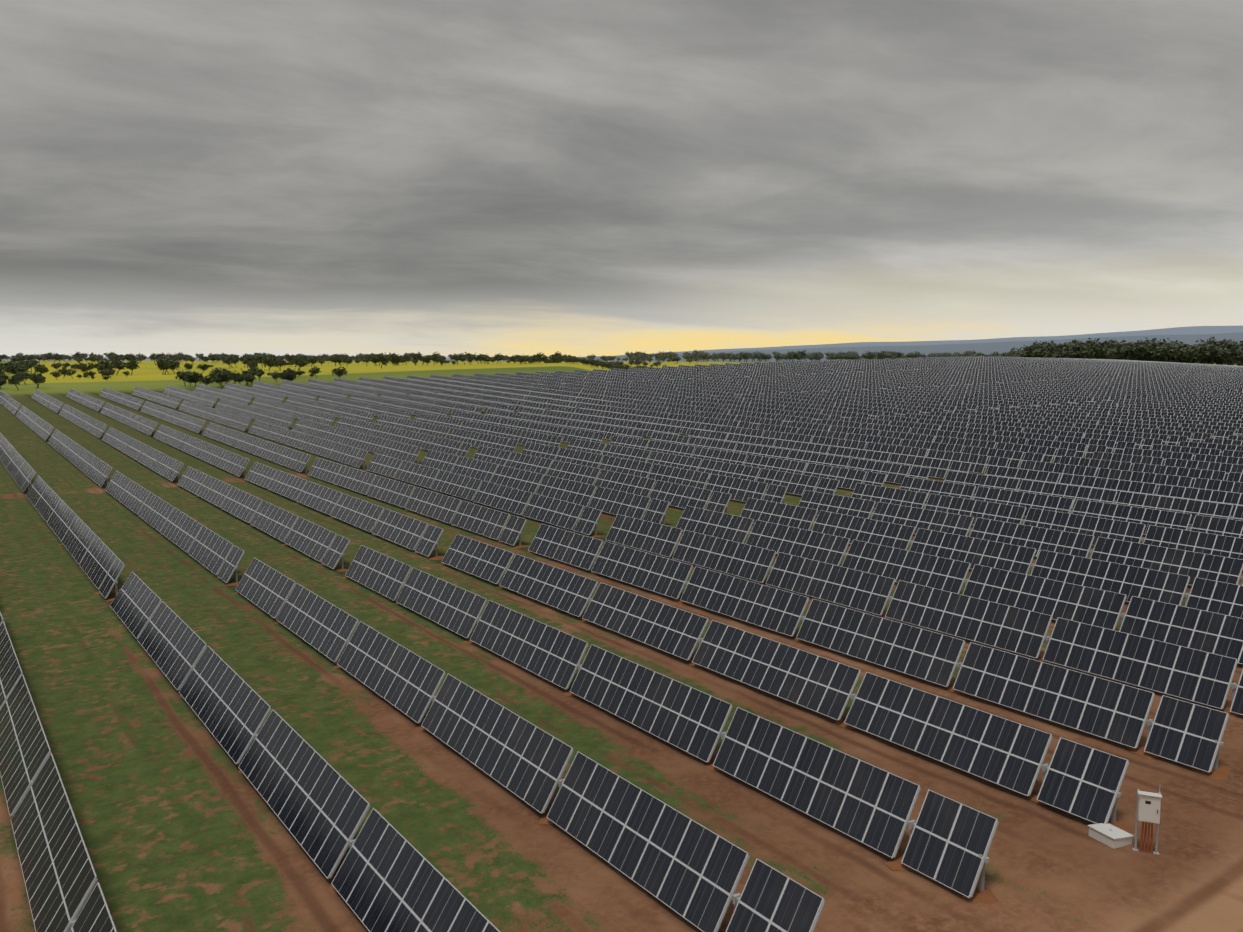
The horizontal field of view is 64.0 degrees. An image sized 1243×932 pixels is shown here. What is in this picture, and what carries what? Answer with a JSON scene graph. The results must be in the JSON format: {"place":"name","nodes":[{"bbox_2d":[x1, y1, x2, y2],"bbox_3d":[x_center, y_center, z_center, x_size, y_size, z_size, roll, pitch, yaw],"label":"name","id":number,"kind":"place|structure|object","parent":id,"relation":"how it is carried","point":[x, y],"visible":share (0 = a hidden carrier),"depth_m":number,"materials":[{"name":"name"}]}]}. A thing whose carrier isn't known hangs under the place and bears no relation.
{"place":"outdoors","nodes":[
{"label":"outdoors","id":0,"kind":"place"},
{"bbox_2d":[0,361,1242,931],"bbox_3d":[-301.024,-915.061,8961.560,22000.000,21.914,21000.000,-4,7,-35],"label":"ground","id":1,"kind":"structure","parent":0,"point":[182,827],"depth_m":39.12,"materials":[{"name":"soil"}]},
{"bbox_2d":[2,361,17,372],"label":"tree","id":2,"kind":"object","parent":1,"relation":"on","point":[8,363],"visible":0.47,"depth_m":507.23,"materials":[{"name":"green plant"}]},
{"bbox_2d":[4,363,28,373],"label":"tree","id":3,"kind":"object","parent":1,"relation":"on","point":[14,368],"visible":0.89,"depth_m":413.23,"materials":[{"name":"green plant"}]},
{"bbox_2d":[8,374,24,389],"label":"tree","id":4,"kind":"object","parent":1,"relation":"on","point":[14,380],"visible":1,"depth_m":278.95,"materials":[{"name":"green plant"}]},
{"bbox_2d":[14,371,31,384],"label":"tree","id":5,"kind":"object","parent":1,"relation":"on","point":[23,373],"visible":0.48,"depth_m":321.05,"materials":[{"name":"green plant"}]},
{"bbox_2d":[18,354,28,360],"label":"tree","id":6,"kind":"object","parent":1,"relation":"on","point":[23,357],"visible":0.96,"depth_m":764.51,"materials":[{"name":"green plant"}]},
{"bbox_2d":[24,359,38,371],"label":"tree","id":7,"kind":"object","parent":1,"relation":"on","point":[30,363],"visible":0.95,"depth_m":502.97,"materials":[{"name":"green plant"}]},
{"bbox_2d":[29,372,45,388],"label":"tree","id":8,"kind":"object","parent":1,"relation":"on","point":[40,378],"visible":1,"depth_m":287.83,"materials":[{"name":"green plant"}]},
{"bbox_2d":[31,364,48,374],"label":"tree","id":9,"kind":"object","parent":1,"relation":"on","point":[40,368],"visible":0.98,"depth_m":414.71,"materials":[{"name":"green plant"}]},
{"bbox_2d":[46,352,62,362],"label":"tree","id":10,"kind":"object","parent":1,"relation":"on","point":[55,356],"visible":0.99,"depth_m":779.77,"materials":[{"name":"green plant"}]},
{"bbox_2d":[50,371,59,379],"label":"tree","id":11,"kind":"object","parent":1,"relation":"on","point":[55,374],"visible":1,"depth_m":388.95,"materials":[{"name":"green plant"}]},
{"bbox_2d":[57,368,74,376],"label":"tree","id":12,"kind":"object","parent":1,"relation":"on","point":[62,371],"visible":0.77,"depth_m":415.45,"materials":[{"name":"green plant"}]},
{"bbox_2d":[66,370,76,378],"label":"tree","id":13,"kind":"object","parent":1,"relation":"on","point":[68,373],"visible":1,"depth_m":405.08,"materials":[{"name":"green plant"}]},
{"bbox_2d":[73,351,83,357],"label":"tree","id":14,"kind":"object","parent":1,"relation":"on","point":[77,355],"visible":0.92,"depth_m":793.95,"materials":[{"name":"green plant"}]},
{"bbox_2d":[78,362,93,376],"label":"tree","id":15,"kind":"object","parent":1,"relation":"on","point":[84,367],"visible":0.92,"depth_m":429.33,"materials":[{"name":"green plant"}]},
{"bbox_2d":[87,355,98,362],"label":"tree","id":16,"kind":"object","parent":1,"relation":"on","point":[92,358],"visible":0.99,"depth_m":751.84,"materials":[{"name":"green plant"}]},
{"bbox_2d":[93,359,113,376],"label":"tree","id":17,"kind":"object","parent":1,"relation":"on","point":[102,365],"visible":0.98,"depth_m":421.12,"materials":[{"name":"green plant"}]},
{"bbox_2d":[98,368,114,379],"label":"tree","id":18,"kind":"object","parent":1,"relation":"on","point":[105,372],"visible":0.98,"depth_m":377.00,"materials":[{"name":"green plant"}]},
{"bbox_2d":[111,358,125,374],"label":"tree","id":19,"kind":"object","parent":1,"relation":"on","point":[119,365],"visible":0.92,"depth_m":445.23,"materials":[{"name":"green plant"}]},
{"bbox_2d":[124,357,139,374],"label":"tree","id":20,"kind":"object","parent":1,"relation":"on","point":[132,364],"visible":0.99,"depth_m":438.75,"materials":[{"name":"green plant"}]},
{"bbox_2d":[147,353,160,362],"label":"tree","id":21,"kind":"object","parent":1,"relation":"on","point":[154,357],"visible":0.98,"depth_m":810.30,"materials":[{"name":"green plant"}]},
{"bbox_2d":[155,356,174,374],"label":"tree","id":22,"kind":"object","parent":1,"relation":"on","point":[167,363],"visible":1,"depth_m":436.15,"materials":[{"name":"green plant"}]},
{"bbox_2d":[168,359,180,373],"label":"tree","id":23,"kind":"object","parent":1,"relation":"on","point":[176,363],"visible":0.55,"depth_m":442.87,"materials":[{"name":"green plant"}]},
{"bbox_2d":[175,370,192,385],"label":"tree","id":24,"kind":"object","parent":1,"relation":"on","point":[180,375],"visible":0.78,"depth_m":291.24,"materials":[{"name":"green plant"}]},
{"bbox_2d":[184,363,193,370],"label":"tree","id":25,"kind":"object","parent":1,"relation":"on","point":[188,366],"visible":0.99,"depth_m":445.58,"materials":[{"name":"green plant"}]},
{"bbox_2d":[183,371,202,387],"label":"tree","id":26,"kind":"object","parent":1,"relation":"on","point":[195,377],"visible":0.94,"depth_m":284.34,"materials":[{"name":"green plant"}]},
{"bbox_2d":[197,364,213,372],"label":"tree","id":27,"kind":"object","parent":1,"relation":"on","point":[204,366],"visible":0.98,"depth_m":452.00,"materials":[{"name":"green plant"}]},
{"bbox_2d":[199,375,213,385],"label":"tree","id":28,"kind":"object","parent":1,"relation":"on","point":[206,380],"visible":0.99,"depth_m":281.72,"materials":[{"name":"green plant"}]},
{"bbox_2d":[208,367,225,376],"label":"tree","id":29,"kind":"object","parent":1,"relation":"on","point":[217,370],"visible":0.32,"depth_m":304.38,"materials":[{"name":"green plant"}]},
{"bbox_2d":[210,370,230,387],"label":"tree","id":30,"kind":"object","parent":1,"relation":"on","point":[218,377],"visible":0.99,"depth_m":281.39,"materials":[{"name":"green plant"}]},
{"bbox_2d":[223,356,233,367],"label":"tree","id":31,"kind":"object","parent":1,"relation":"on","point":[228,360],"visible":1,"depth_m":575.09,"materials":[{"name":"green plant"}]},
{"bbox_2d":[228,372,236,382],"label":"tree","id":32,"kind":"object","parent":1,"relation":"on","point":[232,376],"visible":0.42,"depth_m":286.49,"materials":[{"name":"green plant"}]},
{"bbox_2d":[233,371,245,383],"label":"tree","id":33,"kind":"object","parent":1,"relation":"on","point":[239,378],"visible":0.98,"depth_m":282.37,"materials":[{"name":"green plant"}]},
{"bbox_2d":[240,370,255,384],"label":"tree","id":34,"kind":"object","parent":1,"relation":"on","point":[250,374],"visible":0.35,"depth_m":292.80,"materials":[{"name":"green plant"}]},
{"bbox_2d":[244,373,255,385],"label":"tree","id":35,"kind":"object","parent":1,"relation":"on","point":[249,378],"visible":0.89,"depth_m":286.45,"materials":[{"name":"green plant"}]},
{"bbox_2d":[242,356,259,364],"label":"tree","id":36,"kind":"object","parent":1,"relation":"on","point":[248,360],"visible":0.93,"depth_m":462.80,"materials":[{"name":"green plant"}]},
{"bbox_2d":[254,354,266,366],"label":"tree","id":37,"kind":"object","parent":1,"relation":"on","point":[260,357],"visible":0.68,"depth_m":595.77,"materials":[{"name":"green plant"}]},
{"bbox_2d":[256,368,264,381],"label":"tree","id":38,"kind":"object","parent":1,"relation":"on","point":[261,372],"visible":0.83,"depth_m":315.57,"materials":[{"name":"green plant"}]},
{"bbox_2d":[261,357,274,370],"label":"tree","id":39,"kind":"object","parent":1,"relation":"on","point":[268,362],"visible":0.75,"depth_m":485.74,"materials":[{"name":"green plant"}]},
{"bbox_2d":[267,371,278,381],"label":"tree","id":40,"kind":"object","parent":1,"relation":"on","point":[274,375],"visible":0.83,"depth_m":305.91,"materials":[{"name":"green plant"}]},
{"bbox_2d":[274,358,286,367],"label":"tree","id":41,"kind":"object","parent":1,"relation":"on","point":[280,363],"visible":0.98,"depth_m":475.46,"materials":[{"name":"green plant"}]},
{"bbox_2d":[278,368,294,379],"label":"tree","id":42,"kind":"object","parent":1,"relation":"on","point":[281,374],"visible":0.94,"depth_m":290.01,"materials":[{"name":"green plant"}]},
{"bbox_2d":[285,354,294,361],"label":"tree","id":43,"kind":"object","parent":1,"relation":"on","point":[288,358],"visible":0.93,"depth_m":620.74,"materials":[{"name":"green plant"}]},
{"bbox_2d":[284,371,296,380],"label":"tree","id":44,"kind":"object","parent":1,"relation":"on","point":[292,376],"visible":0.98,"depth_m":290.29,"materials":[{"name":"green plant"}]},
{"bbox_2d":[292,357,308,370],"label":"tree","id":45,"kind":"object","parent":1,"relation":"on","point":[300,362],"visible":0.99,"depth_m":472.16,"materials":[{"name":"green plant"}]},
{"bbox_2d":[308,357,317,366],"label":"tree","id":46,"kind":"object","parent":1,"relation":"on","point":[312,360],"visible":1,"depth_m":605.38,"materials":[{"name":"green plant"}]},
{"bbox_2d":[308,366,321,377],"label":"tree","id":47,"kind":"object","parent":1,"relation":"on","point":[314,371],"visible":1,"depth_m":340.69,"materials":[{"name":"green plant"}]},
{"bbox_2d":[331,354,344,365],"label":"tree","id":48,"kind":"object","parent":1,"relation":"on","point":[338,359],"visible":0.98,"depth_m":624.36,"materials":[{"name":"green plant"}]},
{"bbox_2d":[332,366,347,377],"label":"tree","id":49,"kind":"object","parent":1,"relation":"on","point":[339,372],"visible":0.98,"depth_m":317.08,"materials":[{"name":"green plant"}]},
{"bbox_2d":[342,357,351,365],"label":"tree","id":50,"kind":"object","parent":1,"relation":"on","point":[347,360],"visible":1,"depth_m":611.82,"materials":[{"name":"green plant"}]},
{"bbox_2d":[361,354,372,363],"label":"tree","id":51,"kind":"object","parent":1,"relation":"on","point":[367,358],"visible":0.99,"depth_m":628.86,"materials":[{"name":"green plant"}]},
{"bbox_2d":[374,352,390,367],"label":"tree","id":52,"kind":"object","parent":1,"relation":"on","point":[382,358],"visible":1,"depth_m":490.67,"materials":[{"name":"green plant"}]},
{"bbox_2d":[385,352,398,363],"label":"tree","id":53,"kind":"object","parent":1,"relation":"on","point":[393,356],"visible":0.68,"depth_m":634.08,"materials":[{"name":"green plant"}]},
{"bbox_2d":[401,355,410,364],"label":"tree","id":54,"kind":"object","parent":1,"relation":"on","point":[406,357],"visible":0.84,"depth_m":740.32,"materials":[{"name":"green plant"}]},
{"bbox_2d":[408,352,422,365],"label":"tree","id":55,"kind":"object","parent":1,"relation":"on","point":[416,356],"visible":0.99,"depth_m":625.72,"materials":[{"name":"green plant"}]},
{"bbox_2d":[429,352,440,360],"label":"tree","id":56,"kind":"object","parent":1,"relation":"on","point":[433,357],"visible":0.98,"depth_m":648.13,"materials":[{"name":"green plant"}]},
{"bbox_2d":[457,352,470,364],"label":"tree","id":57,"kind":"object","parent":1,"relation":"on","point":[462,356],"visible":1,"depth_m":630.43,"materials":[{"name":"green plant"}]},
{"bbox_2d":[478,354,488,363],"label":"tree","id":58,"kind":"object","parent":1,"relation":"on","point":[481,357],"visible":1,"depth_m":639.00,"materials":[{"name":"green plant"}]},
{"bbox_2d":[0,356,1242,931],"bbox_3d":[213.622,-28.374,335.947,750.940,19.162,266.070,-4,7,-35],"label":"solar panels","id":59,"kind":"object","parent":1,"relation":"on","point":[392,878],"visible":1,"depth_m":64.68,"materials":[{"name":"black glass"}]},
{"bbox_2d":[0,368,1242,931],"bbox_3d":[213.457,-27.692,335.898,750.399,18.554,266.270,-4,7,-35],"label":"tracker steel","id":60,"kind":"object","parent":1,"relation":"on","point":[912,822],"visible":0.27,"depth_m":51.50,"materials":[{"name":"grey metal"}]},
{"bbox_2d":[58,460,1239,931],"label":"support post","id":61,"kind":"object","parent":1,"relation":"on","point":[990,898],"visible":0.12,"depth_m":39.66,"materials":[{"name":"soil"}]},
{"bbox_2d":[697,351,708,361],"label":"tree","id":62,"kind":"object","parent":1,"relation":"on","point":[702,354],"visible":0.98,"depth_m":1558.36,"materials":[{"name":"green plant"}]},
{"bbox_2d":[718,352,726,361],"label":"tree","id":63,"kind":"object","parent":1,"relation":"on","point":[722,355],"visible":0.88,"depth_m":1737.04,"materials":[{"name":"green plant"}]},
{"bbox_2d":[738,351,751,360],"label":"tree","id":64,"kind":"object","parent":1,"relation":"on","point":[745,354],"visible":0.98,"depth_m":1506.90,"materials":[{"name":"green plant"}]},
{"bbox_2d":[787,351,798,358],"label":"tree","id":65,"kind":"object","parent":1,"relation":"on","point":[792,353],"visible":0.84,"depth_m":1533.45,"materials":[{"name":"green plant"}]},
{"bbox_2d":[797,350,806,359],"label":"tree","id":66,"kind":"object","parent":1,"relation":"on","point":[803,354],"visible":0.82,"depth_m":1570.19,"materials":[{"name":"green plant"}]},
{"bbox_2d":[810,352,818,360],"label":"tree","id":67,"kind":"object","parent":1,"relation":"on","point":[815,356],"visible":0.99,"depth_m":1470.80,"materials":[{"name":"green plant"}]},
{"bbox_2d":[838,351,848,359],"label":"tree","id":68,"kind":"object","parent":1,"relation":"on","point":[843,355],"visible":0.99,"depth_m":1526.09,"materials":[{"name":"green plant"}]},
{"bbox_2d":[861,352,872,358],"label":"tree","id":69,"kind":"object","parent":1,"relation":"on","point":[865,355],"visible":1,"depth_m":1467.37,"materials":[{"name":"green plant"}]},
{"bbox_2d":[875,350,886,357],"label":"tree","id":70,"kind":"object","parent":1,"relation":"on","point":[882,353],"visible":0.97,"depth_m":1458.79,"materials":[{"name":"green plant"}]},
{"bbox_2d":[884,351,894,358],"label":"tree","id":71,"kind":"object","parent":1,"relation":"on","point":[889,355],"visible":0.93,"depth_m":1464.50,"materials":[{"name":"green plant"}]},
{"bbox_2d":[889,351,903,358],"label":"tree","id":72,"kind":"object","parent":1,"relation":"on","point":[896,353],"visible":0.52,"depth_m":1498.96,"materials":[{"name":"green plant"}]},
{"bbox_2d":[905,351,920,357],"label":"tree","id":73,"kind":"object","parent":1,"relation":"on","point":[911,355],"visible":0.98,"depth_m":1540.61,"materials":[{"name":"green plant"}]},
{"bbox_2d":[936,352,948,357],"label":"tree","id":74,"kind":"object","parent":1,"relation":"on","point":[942,355],"visible":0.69,"depth_m":1429.46,"materials":[{"name":"green plant"}]},
{"bbox_2d":[1004,347,1020,356],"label":"tree","id":75,"kind":"object","parent":1,"relation":"on","point":[1010,355],"visible":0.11,"depth_m":747.41,"materials":[{"name":"green plant"}]},
{"bbox_2d":[1015,343,1040,356],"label":"tree","id":76,"kind":"object","parent":1,"relation":"on","point":[1024,352],"visible":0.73,"depth_m":704.05,"materials":[{"name":"green plant"}]},
{"bbox_2d":[1028,342,1058,352],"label":"tree","id":77,"kind":"object","parent":1,"relation":"on","point":[1047,346],"visible":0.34,"depth_m":708.27,"materials":[{"name":"green plant"}]},
{"bbox_2d":[1031,344,1060,357],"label":"tree","id":78,"kind":"object","parent":1,"relation":"on","point":[1043,352],"visible":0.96,"depth_m":697.22,"materials":[{"name":"green plant"}]},
{"bbox_2d":[1034,339,1058,346],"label":"tree","id":79,"kind":"object","parent":1,"relation":"on","point":[1050,343],"visible":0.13,"depth_m":743.96,"materials":[{"name":"green plant"}]},
{"bbox_2d":[1055,339,1084,357],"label":"tree","id":80,"kind":"object","parent":1,"relation":"on","point":[1063,349],"visible":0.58,"depth_m":731.87,"materials":[{"name":"green plant"}]},
{"bbox_2d":[1063,341,1086,358],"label":"tree","id":81,"kind":"object","parent":1,"relation":"on","point":[1074,348],"visible":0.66,"depth_m":718.46,"materials":[{"name":"green plant"}]},
{"bbox_2d":[1077,338,1103,358],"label":"tree","id":82,"kind":"object","parent":1,"relation":"on","point":[1088,343],"visible":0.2,"depth_m":708.03,"materials":[{"name":"green plant"}]},
{"bbox_2d":[1082,340,1107,358],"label":"tree","id":83,"kind":"object","parent":1,"relation":"on","point":[1096,349],"visible":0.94,"depth_m":685.15,"materials":[{"name":"green plant"}]},
{"bbox_2d":[1088,823,1133,848],"bbox_3d":[16.268,12.267,33.093,0.919,0.382,1.060,-3,6,-23],"label":"cable pit","id":84,"kind":"object","parent":1,"relation":"on","point":[1111,836],"visible":1,"depth_m":32.86,"materials":[{"name":"paint"}]},
{"bbox_2d":[1099,341,1125,358],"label":"tree","id":85,"kind":"object","parent":1,"relation":"on","point":[1113,349],"visible":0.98,"depth_m":677.78,"materials":[{"name":"green plant"}]},
{"bbox_2d":[1105,339,1127,358],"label":"tree","id":86,"kind":"object","parent":1,"relation":"on","point":[1118,356],"visible":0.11,"depth_m":699.24,"materials":[{"name":"green plant"}]},
{"bbox_2d":[1122,342,1134,359],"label":"tree","id":87,"kind":"object","parent":1,"relation":"on","point":[1127,347],"visible":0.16,"depth_m":725.81,"materials":[{"name":"green plant"}]},
{"bbox_2d":[1126,353,1149,360],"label":"tree","id":88,"kind":"object","parent":1,"relation":"on","point":[1132,357],"visible":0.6,"depth_m":702.39,"materials":[{"name":"green plant"}]},
{"bbox_2d":[1127,340,1151,360],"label":"tree","id":89,"kind":"object","parent":1,"relation":"on","point":[1139,346],"visible":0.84,"depth_m":694.03,"materials":[{"name":"green plant"}]},
{"bbox_2d":[1132,788,1161,854],"bbox_3d":[16.970,11.488,32.053,0.760,2.520,0.480,2,6,22],"label":"inverter cabinet","id":90,"kind":"object","parent":1,"relation":"on","point":[1148,807],"visible":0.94,"depth_m":31.93,"materials":[{"name":"metal"}]},
{"bbox_2d":[1131,337,1163,360],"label":"tree","id":91,"kind":"object","parent":1,"relation":"on","point":[1152,355],"visible":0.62,"depth_m":693.93,"materials":[{"name":"green plant"}]},
{"bbox_2d":[1154,338,1173,361],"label":"tree","id":92,"kind":"object","parent":1,"relation":"on","point":[1159,356],"visible":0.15,"depth_m":709.73,"materials":[{"name":"green plant"}]},
{"bbox_2d":[1145,341,1190,361],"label":"tree","id":93,"kind":"object","parent":1,"relation":"on","point":[1176,352],"visible":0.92,"depth_m":671.53,"materials":[{"name":"green plant"}]},
{"bbox_2d":[1183,344,1204,362],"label":"tree","id":94,"kind":"object","parent":1,"relation":"on","point":[1190,358],"visible":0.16,"depth_m":665.77,"materials":[{"name":"green plant"}]},
{"bbox_2d":[1183,339,1226,363],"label":"tree","id":95,"kind":"object","parent":1,"relation":"on","point":[1206,350],"visible":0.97,"depth_m":646.65,"materials":[{"name":"green plant"}]},
{"bbox_2d":[1211,358,1226,364],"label":"tree","id":96,"kind":"object","parent":1,"relation":"on","point":[1221,362],"visible":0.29,"depth_m":685.58,"materials":[{"name":"green plant"}]},
{"bbox_2d":[1203,336,1236,364],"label":"tree","id":97,"kind":"object","parent":1,"relation":"on","point":[1221,342],"visible":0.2,"depth_m":662.40,"materials":[{"name":"green plant"}]},
{"bbox_2d":[1215,341,1242,364],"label":"tree","id":98,"kind":"object","parent":1,"relation":"on","point":[1230,352],"visible":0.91,"depth_m":650.53,"materials":[{"name":"green plant"}]},
{"bbox_2d":[1225,354,1242,364],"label":"tree","id":99,"kind":"object","parent":1,"relation":"on","point":[1238,357],"visible":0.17,"depth_m":679.75,"materials":[{"name":"green plant"}]},
{"bbox_2d":[0,0,1242,358],"label":"sky","id":100,"kind":"structure","parent":0,"point":[582,178],"materials":[{"name":"grey"}]},
{"bbox_2d":[2,325,1242,361],"bbox_3d":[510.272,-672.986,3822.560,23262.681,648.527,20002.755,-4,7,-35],"label":"hills","id":101,"kind":"structure","parent":0,"point":[1190,335],"depth_m":4993.01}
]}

